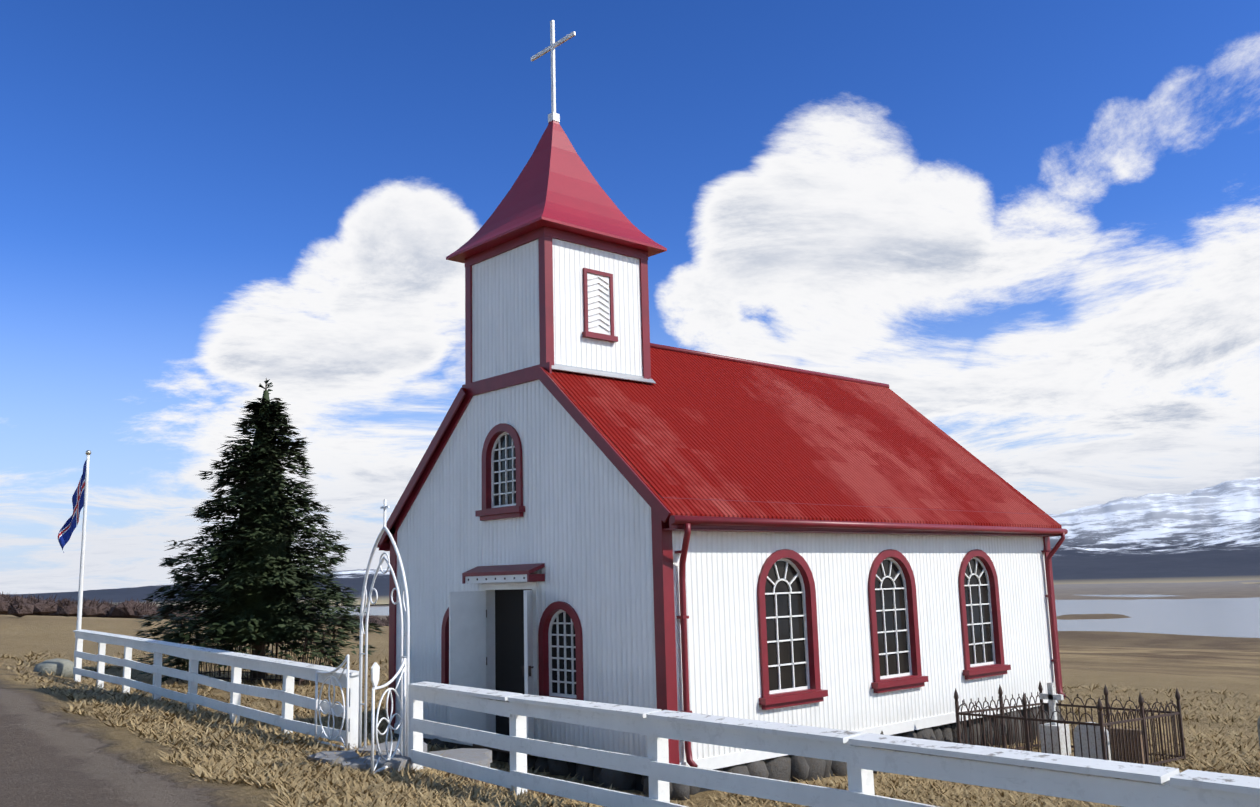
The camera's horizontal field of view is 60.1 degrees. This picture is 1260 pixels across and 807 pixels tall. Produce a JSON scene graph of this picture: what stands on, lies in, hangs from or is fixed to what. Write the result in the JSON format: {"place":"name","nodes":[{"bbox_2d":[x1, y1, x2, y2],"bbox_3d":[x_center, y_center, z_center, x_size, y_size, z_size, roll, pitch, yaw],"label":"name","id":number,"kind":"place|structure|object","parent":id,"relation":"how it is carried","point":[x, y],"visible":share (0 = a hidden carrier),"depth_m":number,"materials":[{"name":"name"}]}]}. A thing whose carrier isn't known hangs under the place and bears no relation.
{"place":"outdoors","nodes":[
{"label":"outdoors","id":0,"kind":"place"},
{"bbox_2d":[0,580,1259,806],"bbox_3d":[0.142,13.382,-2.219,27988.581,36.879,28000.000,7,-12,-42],"label":"ground","id":1,"kind":"structure","parent":0,"point":[52,754],"depth_m":21.24,"materials":[{"name":"beige plant"}]},
{"bbox_2d":[33,658,73,677],"bbox_3d":[-11.522,5.385,21.856,0.818,0.532,0.761,2,-10,-20],"label":"boulder","id":2,"kind":"object","parent":1,"relation":"on","point":[61,667],"visible":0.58,"depth_m":21.65,"materials":[{"name":"stone"}]},
{"bbox_2d":[73,455,89,678],"bbox_3d":[-10.966,3.297,21.800,0.095,4.550,0.100,7,-12,-42],"label":"flagpole","id":3,"kind":"object","parent":1,"relation":"on","point":[80,597],"visible":0.83,"depth_m":21.81,"materials":[{"name":"white metal"}]},
{"bbox_2d":[58,461,85,552],"bbox_3d":[-11.279,2.089,22.134,0.600,1.923,0.167,-3,-9,10],"label":"flag","id":4,"kind":"object","parent":3,"relation":"attached to","point":[67,529],"visible":0.96,"depth_m":22.08,"materials":[{"name":"blue fabric"}]},
{"bbox_2d":[0,592,388,625],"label":"scrub","id":5,"kind":"object","parent":1,"relation":"on","point":[17,606],"visible":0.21,"depth_m":136.72,"materials":[{"name":"brown plant"}]},
{"bbox_2d":[176,622,338,685],"bbox_3d":[-8.528,5.703,25.091,3.205,1.466,1.895,-3,-9,9],"label":"fence","id":6,"kind":"object","parent":1,"relation":"on","point":[247,671],"visible":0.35,"depth_m":24.34,"materials":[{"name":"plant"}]},
{"bbox_2d":[132,378,385,682],"bbox_3d":[-8.481,2.912,25.478,5.380,7.150,5.152,7,-12,-42],"label":"spruce","id":7,"kind":"object","parent":1,"relation":"on","point":[264,586],"depth_m":24.75,"materials":[{"name":"green plant"}]},
{"bbox_2d":[314,499,409,774],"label":"gate","id":8,"kind":"structure","parent":1,"relation":"on","point":[404,672],"depth_m":10.90,"materials":[{"name":"white metal"}]},
{"bbox_2d":[371,662,379,686],"bbox_3d":[-2.260,2.416,9.661,0.016,0.235,0.170,-3,-9,8],"label":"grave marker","id":9,"kind":"object","parent":8,"relation":"attached to","point":[375,670],"visible":0.95,"depth_m":9.64,"materials":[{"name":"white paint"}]},
{"bbox_2d":[306,741,491,772],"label":"flagstones","id":10,"kind":"object","parent":1,"relation":"on","point":[481,757],"visible":0.38,"depth_m":10.39,"materials":[{"name":"grey stone"}]},
{"bbox_2d":[437,770,583,802],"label":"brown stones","id":11,"kind":"object","parent":1,"relation":"on","point":[498,786],"visible":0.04,"depth_m":9.36,"materials":[{"name":"brown stone"}]},
{"bbox_2d":[0,650,1259,806],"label":"grass tufts","id":12,"kind":"object","parent":1,"relation":"on","point":[305,791],"visible":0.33,"depth_m":11.78,"materials":[{"name":"beige plant"}]},
{"bbox_2d":[73,629,1259,806],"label":"fence","id":13,"kind":"object","parent":1,"relation":"on","point":[1144,785],"visible":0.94,"depth_m":7.34,"materials":[{"name":"white wood"}]},
{"bbox_2d":[393,702,1062,799],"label":"foundation stones","id":14,"kind":"object","parent":1,"relation":"on","point":[793,768],"visible":0.31,"depth_m":12.84,"materials":[{"name":"grey stone"}]},
{"bbox_2d":[388,226,1062,764],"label":"trim","id":15,"kind":"structure","parent":14,"relation":"on","point":[552,666],"depth_m":13.93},
{"bbox_2d":[495,589,531,735],"bbox_3d":[-0.972,3.193,14.138,1.179,2.170,1.600,7,-12,-42],"label":"vestibule","id":16,"kind":"object","parent":15,"relation":"attached to","point":[509,634],"visible":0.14,"depth_m":13.89,"materials":[{"name":"black wood"}]},
{"bbox_2d":[446,120,666,262],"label":"spire","id":17,"kind":"structure","parent":15,"relation":"on","point":[556,185],"depth_m":14.81,"materials":[{"name":"red metal"}]},
{"bbox_2d":[531,20,575,122],"bbox_3d":[-1.101,-4.756,15.591,0.120,1.550,1.000,7,-12,-42],"label":"cross","id":18,"kind":"object","parent":17,"relation":"on","point":[553,115],"visible":0.95,"depth_m":15.56,"materials":[{"name":"white metal"}]},
{"bbox_2d":[552,363,655,383],"bbox_3d":[-0.961,-0.264,14.878,1.804,0.099,1.935,7,-12,-42],"label":"flashing","id":19,"kind":"object","parent":15,"relation":"attached to","point":[561,367],"visible":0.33,"depth_m":14.18,"materials":[{"name":"grey metal"}]},
{"bbox_2d":[377,343,1067,766],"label":"roof trim","id":20,"kind":"structure","parent":15,"relation":"attached to","point":[687,525],"depth_m":13.42,"materials":[{"name":"red wood"}]},
{"bbox_2d":[394,697,1057,769],"bbox_3d":[2.030,4.247,14.056,10.193,0.130,4.614,0,-9,-9],"label":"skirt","id":21,"kind":"object","parent":14,"relation":"on","point":[728,760],"visible":0.43,"depth_m":14.08,"materials":[{"name":"white paint"}]},
{"bbox_2d":[954,682,1185,776],"bbox_3d":[5.781,4.233,14.316,2.311,1.047,1.990,7,-12,-42],"label":"grave fence","id":22,"kind":"object","parent":1,"relation":"on","point":[1099,707],"visible":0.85,"depth_m":14.02,"materials":[{"name":"metal"}]},
{"bbox_2d":[1039,682,1110,759],"bbox_3d":[5.803,4.217,14.267,0.390,1.000,1.403,0,-9,-7],"label":"headstone","id":23,"kind":"object","parent":1,"relation":"on","point":[1051,696],"visible":0.73,"depth_m":14.57,"materials":[{"name":"white stone"}]},
{"bbox_2d":[1106,727,1144,763],"bbox_3d":[6.424,4.471,14.192,0.080,0.450,0.500,7,-12,-42],"label":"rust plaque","id":24,"kind":"object","parent":1,"relation":"on","point":[1126,745],"visible":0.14,"depth_m":14.12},
{"bbox_2d":[1257,716,1259,746],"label":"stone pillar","id":25,"kind":"structure","parent":1,"relation":"on","point":[1258,724],"depth_m":12.26,"materials":[{"name":"grey stone"}]},
{"bbox_2d":[0,0,1259,593],"label":"sky","id":26,"kind":"structure","parent":0,"point":[1034,223],"materials":[{"name":"blue"}]},
{"bbox_2d":[5,477,1259,609],"bbox_3d":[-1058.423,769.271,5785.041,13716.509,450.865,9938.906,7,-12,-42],"label":"mountains","id":27,"kind":"structure","parent":0,"point":[1209,534],"depth_m":3535.01,"materials":[{"name":"white snow"}]},
{"bbox_2d":[395,238,1056,762],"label":"church walls","id":28,"kind":"structure","parent":0,"point":[581,530],"depth_m":13.88,"materials":[{"name":"white metal"}]},
{"bbox_2d":[383,348,1061,542],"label":"roof","id":29,"kind":"structure","parent":28,"relation":"on","point":[696,428],"depth_m":15.19,"materials":[{"name":"red metal"}]},
{"bbox_2d":[197,595,1259,637],"bbox_3d":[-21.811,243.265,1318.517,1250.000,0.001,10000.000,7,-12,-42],"label":"lake","id":30,"kind":"structure","parent":0,"point":[1229,617],"depth_m":620.15,"materials":[{"name":"blue liquid"}]},
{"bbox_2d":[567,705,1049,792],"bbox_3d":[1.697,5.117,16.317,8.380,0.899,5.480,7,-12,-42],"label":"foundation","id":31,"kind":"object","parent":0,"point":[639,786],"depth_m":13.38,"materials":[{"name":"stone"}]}
]}

